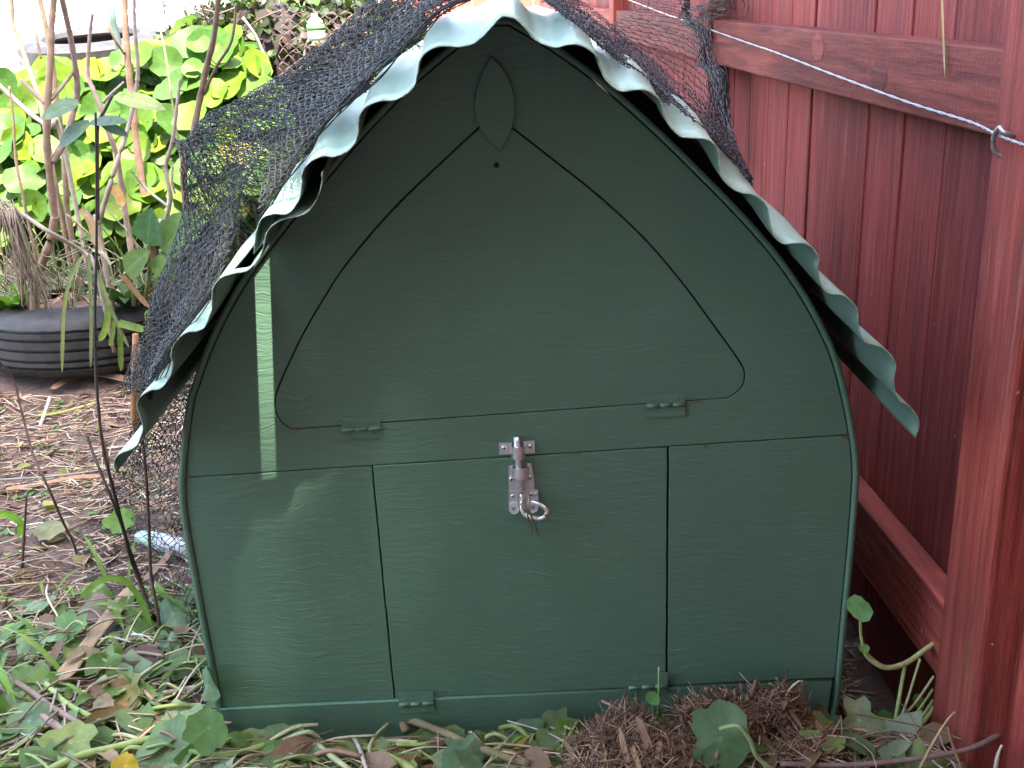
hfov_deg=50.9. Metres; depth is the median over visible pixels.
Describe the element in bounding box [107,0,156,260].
bare stem shrub
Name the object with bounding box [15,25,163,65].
worn tyre
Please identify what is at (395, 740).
cut stalk
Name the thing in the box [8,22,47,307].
bare stem shrub
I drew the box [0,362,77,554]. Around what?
bare stem shrub
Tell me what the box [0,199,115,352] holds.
bare stem shrub
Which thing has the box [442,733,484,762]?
nasturtium leaf
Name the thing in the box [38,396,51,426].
cut stalk
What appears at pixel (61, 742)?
cut stalk
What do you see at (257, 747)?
cut stalk
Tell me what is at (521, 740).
nasturtium leaf
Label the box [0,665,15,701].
grass tuft
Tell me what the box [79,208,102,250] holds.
dry leaf
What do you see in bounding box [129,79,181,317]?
bare stem shrub
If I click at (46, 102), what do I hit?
bare stem shrub
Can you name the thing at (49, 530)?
nasturtium leaf
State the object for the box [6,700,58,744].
nasturtium leaf
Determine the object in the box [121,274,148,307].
dry leaf
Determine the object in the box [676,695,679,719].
root stub
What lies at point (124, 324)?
hanging leaf
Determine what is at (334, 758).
cut stalk
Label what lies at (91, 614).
dead leaf
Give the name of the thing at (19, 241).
dead grass sheaf
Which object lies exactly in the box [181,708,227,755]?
nasturtium leaf
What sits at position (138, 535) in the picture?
discarded bottle
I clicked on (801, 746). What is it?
root clump
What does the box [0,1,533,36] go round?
path
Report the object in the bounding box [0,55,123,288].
nasturtium plant
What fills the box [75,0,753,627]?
bird netting
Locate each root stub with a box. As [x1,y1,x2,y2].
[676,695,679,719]
[704,686,714,699]
[732,689,739,700]
[750,679,757,698]
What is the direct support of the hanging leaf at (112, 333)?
hanging from the plantain plant at (124, 300)
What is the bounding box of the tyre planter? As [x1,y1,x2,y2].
[0,271,209,377]
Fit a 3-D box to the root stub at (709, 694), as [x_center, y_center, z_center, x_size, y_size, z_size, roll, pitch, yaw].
[0.265,0.411,1.395,0.032,0.044,0.010,-3,20,0]
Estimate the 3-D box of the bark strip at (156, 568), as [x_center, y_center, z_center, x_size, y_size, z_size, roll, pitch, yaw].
[-0.630,0.323,1.921,0.014,0.005,0.104,1,20,10]
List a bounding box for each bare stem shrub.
[0,84,93,305]
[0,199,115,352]
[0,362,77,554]
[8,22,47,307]
[10,0,79,301]
[20,0,80,309]
[20,494,27,567]
[38,0,85,301]
[85,13,137,281]
[86,436,155,619]
[93,0,139,309]
[93,112,151,607]
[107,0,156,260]
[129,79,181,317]
[141,440,160,626]
[158,25,199,280]
[180,0,237,307]
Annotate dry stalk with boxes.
[784,680,802,699]
[918,711,955,767]
[947,727,962,767]
[993,744,1002,767]
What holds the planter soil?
in the tyre planter
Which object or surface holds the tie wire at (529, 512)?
attached to the chicken coop
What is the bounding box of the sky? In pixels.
[0,0,228,14]
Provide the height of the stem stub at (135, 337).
0.217 m
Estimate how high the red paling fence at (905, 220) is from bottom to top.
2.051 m
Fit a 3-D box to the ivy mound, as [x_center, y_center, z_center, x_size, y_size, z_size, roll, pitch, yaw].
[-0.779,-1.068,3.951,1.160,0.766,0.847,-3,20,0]
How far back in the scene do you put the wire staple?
1.16 m
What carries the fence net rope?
hanging from the red paling fence at (905, 220)
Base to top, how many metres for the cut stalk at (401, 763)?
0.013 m
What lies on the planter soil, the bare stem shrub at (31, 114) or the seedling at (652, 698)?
the bare stem shrub at (31, 114)
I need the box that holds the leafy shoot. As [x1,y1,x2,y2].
[41,92,165,219]
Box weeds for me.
[0,399,504,767]
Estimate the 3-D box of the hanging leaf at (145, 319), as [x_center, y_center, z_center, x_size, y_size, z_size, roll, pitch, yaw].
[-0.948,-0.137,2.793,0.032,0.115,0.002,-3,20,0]
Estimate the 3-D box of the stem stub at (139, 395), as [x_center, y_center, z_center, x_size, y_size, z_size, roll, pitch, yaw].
[-0.803,0.010,2.311,0.042,0.198,0.014,-3,20,0]
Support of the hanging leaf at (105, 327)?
hanging from the tyre planter
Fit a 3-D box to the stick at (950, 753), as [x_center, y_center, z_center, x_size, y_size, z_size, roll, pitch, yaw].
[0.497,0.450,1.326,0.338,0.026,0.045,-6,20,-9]
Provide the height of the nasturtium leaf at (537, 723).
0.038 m
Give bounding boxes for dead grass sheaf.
[0,200,52,313]
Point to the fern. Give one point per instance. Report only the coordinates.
(7, 300)
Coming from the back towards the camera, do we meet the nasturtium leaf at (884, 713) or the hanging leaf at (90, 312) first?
the hanging leaf at (90, 312)
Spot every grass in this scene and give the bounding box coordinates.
[0,200,191,310]
[0,511,23,536]
[0,535,206,765]
[80,575,152,626]
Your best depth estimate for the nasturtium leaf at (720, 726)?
1.31 m
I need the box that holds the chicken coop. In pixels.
[113,0,919,742]
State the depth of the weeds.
1.74 m
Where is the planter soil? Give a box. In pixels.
[38,284,151,307]
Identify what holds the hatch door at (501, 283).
in the chicken coop
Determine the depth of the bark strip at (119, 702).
1.50 m
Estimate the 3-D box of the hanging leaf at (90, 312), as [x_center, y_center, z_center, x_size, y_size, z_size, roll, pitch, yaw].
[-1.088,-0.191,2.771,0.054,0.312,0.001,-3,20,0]
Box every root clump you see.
[552,686,717,767]
[660,669,820,746]
[762,715,867,767]
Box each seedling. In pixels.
[645,667,659,719]
[847,594,934,728]
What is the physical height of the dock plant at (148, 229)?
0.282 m
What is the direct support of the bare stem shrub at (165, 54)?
on the tyre planter
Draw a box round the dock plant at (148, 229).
[122,208,208,306]
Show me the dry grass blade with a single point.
(942, 15)
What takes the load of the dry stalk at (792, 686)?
on the root clump at (773, 711)
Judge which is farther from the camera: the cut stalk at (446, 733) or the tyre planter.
the tyre planter
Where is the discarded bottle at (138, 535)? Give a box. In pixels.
[134,530,187,559]
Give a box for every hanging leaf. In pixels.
[60,255,82,370]
[88,251,92,366]
[98,273,128,346]
[98,305,111,340]
[108,320,115,345]
[117,320,143,331]
[117,327,123,370]
[144,310,149,340]
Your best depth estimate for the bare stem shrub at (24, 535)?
1.95 m
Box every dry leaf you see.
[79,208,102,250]
[92,249,110,264]
[111,184,125,205]
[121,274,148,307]
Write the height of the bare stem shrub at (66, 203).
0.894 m
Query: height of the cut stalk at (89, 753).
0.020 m
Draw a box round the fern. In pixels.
[0,281,37,308]
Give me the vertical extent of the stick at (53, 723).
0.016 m
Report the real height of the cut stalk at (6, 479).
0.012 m
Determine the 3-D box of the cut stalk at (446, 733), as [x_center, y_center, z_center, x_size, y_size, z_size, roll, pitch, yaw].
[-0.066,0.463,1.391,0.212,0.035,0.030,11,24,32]
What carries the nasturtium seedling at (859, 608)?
on the ground at (78, 386)
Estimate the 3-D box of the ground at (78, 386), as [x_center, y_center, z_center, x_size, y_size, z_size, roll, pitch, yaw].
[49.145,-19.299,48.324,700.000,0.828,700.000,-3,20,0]
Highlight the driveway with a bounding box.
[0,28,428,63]
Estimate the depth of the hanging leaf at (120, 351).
2.81 m
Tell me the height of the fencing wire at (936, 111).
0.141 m
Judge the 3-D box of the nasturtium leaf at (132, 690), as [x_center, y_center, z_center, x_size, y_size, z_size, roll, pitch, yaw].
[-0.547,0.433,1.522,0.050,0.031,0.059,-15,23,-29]
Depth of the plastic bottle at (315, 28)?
3.44 m
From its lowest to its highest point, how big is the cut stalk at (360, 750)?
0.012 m
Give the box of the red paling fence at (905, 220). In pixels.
[539,0,1023,767]
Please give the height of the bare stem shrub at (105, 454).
0.842 m
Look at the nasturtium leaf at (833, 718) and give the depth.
1.42 m
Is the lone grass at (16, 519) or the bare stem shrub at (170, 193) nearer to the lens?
the lone grass at (16, 519)
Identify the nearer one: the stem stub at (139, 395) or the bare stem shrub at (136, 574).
the bare stem shrub at (136, 574)
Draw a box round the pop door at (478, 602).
[373,446,666,697]
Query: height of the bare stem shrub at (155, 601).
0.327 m
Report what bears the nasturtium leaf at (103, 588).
on the ground at (78, 386)
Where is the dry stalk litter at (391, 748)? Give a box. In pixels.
[0,549,967,767]
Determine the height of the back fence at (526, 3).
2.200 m
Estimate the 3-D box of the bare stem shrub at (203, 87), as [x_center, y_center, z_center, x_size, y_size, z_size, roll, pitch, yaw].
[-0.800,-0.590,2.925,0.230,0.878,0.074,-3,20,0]
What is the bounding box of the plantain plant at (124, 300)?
[57,266,178,307]
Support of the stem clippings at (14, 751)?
on the ground at (78, 386)
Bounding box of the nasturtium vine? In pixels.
[229,0,353,8]
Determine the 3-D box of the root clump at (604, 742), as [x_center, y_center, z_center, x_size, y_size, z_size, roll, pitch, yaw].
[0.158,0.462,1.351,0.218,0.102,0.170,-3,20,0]
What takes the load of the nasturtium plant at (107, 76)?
on the ground at (78, 386)
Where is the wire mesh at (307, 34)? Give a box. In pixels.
[278,10,369,75]
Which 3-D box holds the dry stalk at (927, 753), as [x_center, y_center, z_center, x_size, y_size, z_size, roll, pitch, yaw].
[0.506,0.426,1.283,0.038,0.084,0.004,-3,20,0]
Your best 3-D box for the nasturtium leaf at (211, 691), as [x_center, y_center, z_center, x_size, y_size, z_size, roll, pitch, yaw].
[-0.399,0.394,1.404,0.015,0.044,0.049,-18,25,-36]
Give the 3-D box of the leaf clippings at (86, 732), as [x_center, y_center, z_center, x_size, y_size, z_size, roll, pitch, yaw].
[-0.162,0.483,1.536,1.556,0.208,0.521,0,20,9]
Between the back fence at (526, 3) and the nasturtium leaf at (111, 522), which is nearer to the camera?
the nasturtium leaf at (111, 522)
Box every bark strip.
[6,474,100,490]
[50,373,129,389]
[56,586,138,683]
[90,700,129,712]
[143,550,174,580]
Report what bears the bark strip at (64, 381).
on the ground at (78, 386)
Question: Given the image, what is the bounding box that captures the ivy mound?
[153,0,439,156]
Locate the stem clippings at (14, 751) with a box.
[0,620,666,767]
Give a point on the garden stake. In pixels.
(112, 13)
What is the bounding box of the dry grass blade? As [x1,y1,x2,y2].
[941,0,944,73]
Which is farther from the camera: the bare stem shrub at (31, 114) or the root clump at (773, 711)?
the bare stem shrub at (31, 114)
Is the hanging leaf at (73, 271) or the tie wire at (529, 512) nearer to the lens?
the tie wire at (529, 512)
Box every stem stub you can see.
[131,333,138,430]
[137,344,142,425]
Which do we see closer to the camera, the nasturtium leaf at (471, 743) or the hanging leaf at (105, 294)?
the nasturtium leaf at (471, 743)
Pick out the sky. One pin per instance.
(20, 6)
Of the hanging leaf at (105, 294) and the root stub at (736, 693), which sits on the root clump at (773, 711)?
the root stub at (736, 693)
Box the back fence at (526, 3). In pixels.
[381,0,538,20]
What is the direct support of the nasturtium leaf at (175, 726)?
on the ground at (78, 386)
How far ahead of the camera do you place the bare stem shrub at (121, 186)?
2.81 m
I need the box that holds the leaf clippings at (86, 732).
[0,590,949,767]
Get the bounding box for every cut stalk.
[0,467,113,480]
[37,402,95,416]
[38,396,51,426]
[43,681,105,725]
[49,735,149,767]
[53,678,165,749]
[162,685,197,695]
[188,739,268,757]
[315,741,351,767]
[352,738,367,767]
[366,738,418,748]
[388,752,416,767]
[399,718,530,767]
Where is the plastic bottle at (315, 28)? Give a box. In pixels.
[307,13,325,40]
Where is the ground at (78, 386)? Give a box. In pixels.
[0,78,956,767]
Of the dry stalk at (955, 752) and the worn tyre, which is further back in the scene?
the worn tyre
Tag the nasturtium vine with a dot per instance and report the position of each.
(316, 2)
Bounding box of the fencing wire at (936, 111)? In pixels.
[629,0,1023,145]
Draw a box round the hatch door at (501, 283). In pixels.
[276,127,743,427]
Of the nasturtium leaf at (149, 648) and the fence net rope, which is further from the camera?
the fence net rope
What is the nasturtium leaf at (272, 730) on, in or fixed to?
on the ground at (78, 386)
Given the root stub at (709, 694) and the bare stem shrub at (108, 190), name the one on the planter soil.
the bare stem shrub at (108, 190)
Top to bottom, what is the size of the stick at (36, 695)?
0.014 m
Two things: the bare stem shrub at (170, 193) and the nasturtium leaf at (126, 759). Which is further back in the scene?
the bare stem shrub at (170, 193)
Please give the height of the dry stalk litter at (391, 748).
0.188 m
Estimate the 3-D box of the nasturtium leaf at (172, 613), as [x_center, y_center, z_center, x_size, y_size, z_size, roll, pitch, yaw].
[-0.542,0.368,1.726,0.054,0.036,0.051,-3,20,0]
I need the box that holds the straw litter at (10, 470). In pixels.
[0,372,963,767]
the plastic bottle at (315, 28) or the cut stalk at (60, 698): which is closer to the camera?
the cut stalk at (60, 698)
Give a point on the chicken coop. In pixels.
(605, 318)
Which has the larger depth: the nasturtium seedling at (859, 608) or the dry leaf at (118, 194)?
the dry leaf at (118, 194)
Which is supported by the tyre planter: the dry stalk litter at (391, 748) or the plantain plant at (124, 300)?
the plantain plant at (124, 300)
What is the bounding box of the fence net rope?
[679,0,748,154]
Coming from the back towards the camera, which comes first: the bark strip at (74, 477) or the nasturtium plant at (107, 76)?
the nasturtium plant at (107, 76)
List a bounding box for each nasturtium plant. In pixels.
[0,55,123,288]
[68,38,212,286]
[153,14,304,283]
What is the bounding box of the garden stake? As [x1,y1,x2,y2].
[108,0,121,50]
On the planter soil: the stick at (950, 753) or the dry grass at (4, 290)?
the dry grass at (4, 290)
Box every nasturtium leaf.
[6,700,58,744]
[32,520,69,540]
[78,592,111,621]
[82,582,109,602]
[102,507,135,533]
[107,672,142,708]
[110,751,138,767]
[121,644,163,681]
[134,714,193,767]
[160,598,190,626]
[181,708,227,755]
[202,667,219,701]
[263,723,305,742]
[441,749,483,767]
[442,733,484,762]
[504,718,543,736]
[512,736,533,765]
[691,699,773,767]
[823,714,845,733]
[871,709,892,718]
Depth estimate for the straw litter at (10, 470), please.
2.20 m
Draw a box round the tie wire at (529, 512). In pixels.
[518,491,539,535]
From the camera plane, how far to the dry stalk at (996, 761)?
1.29 m
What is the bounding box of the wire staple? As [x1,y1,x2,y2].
[991,125,1015,157]
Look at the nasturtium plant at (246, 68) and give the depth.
3.42 m
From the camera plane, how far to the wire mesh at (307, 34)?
3.52 m
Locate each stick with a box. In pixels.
[0,684,73,738]
[3,669,84,722]
[779,734,1001,767]
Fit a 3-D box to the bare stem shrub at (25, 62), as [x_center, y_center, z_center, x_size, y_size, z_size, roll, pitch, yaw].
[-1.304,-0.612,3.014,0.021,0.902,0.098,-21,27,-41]
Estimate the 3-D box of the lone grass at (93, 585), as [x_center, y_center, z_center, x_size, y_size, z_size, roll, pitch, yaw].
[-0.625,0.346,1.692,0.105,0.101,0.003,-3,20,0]
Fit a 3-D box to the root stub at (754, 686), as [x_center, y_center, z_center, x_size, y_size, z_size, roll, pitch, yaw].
[0.311,0.398,1.391,0.012,0.036,0.007,-3,20,0]
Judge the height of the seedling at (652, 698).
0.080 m
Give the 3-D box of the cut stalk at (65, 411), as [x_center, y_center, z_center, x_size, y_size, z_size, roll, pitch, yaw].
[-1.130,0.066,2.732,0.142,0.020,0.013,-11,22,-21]
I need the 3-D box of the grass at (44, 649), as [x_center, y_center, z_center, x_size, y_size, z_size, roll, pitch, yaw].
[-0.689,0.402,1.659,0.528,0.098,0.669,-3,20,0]
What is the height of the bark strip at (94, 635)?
0.028 m
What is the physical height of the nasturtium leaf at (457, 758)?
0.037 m
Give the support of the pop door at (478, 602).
in the chicken coop

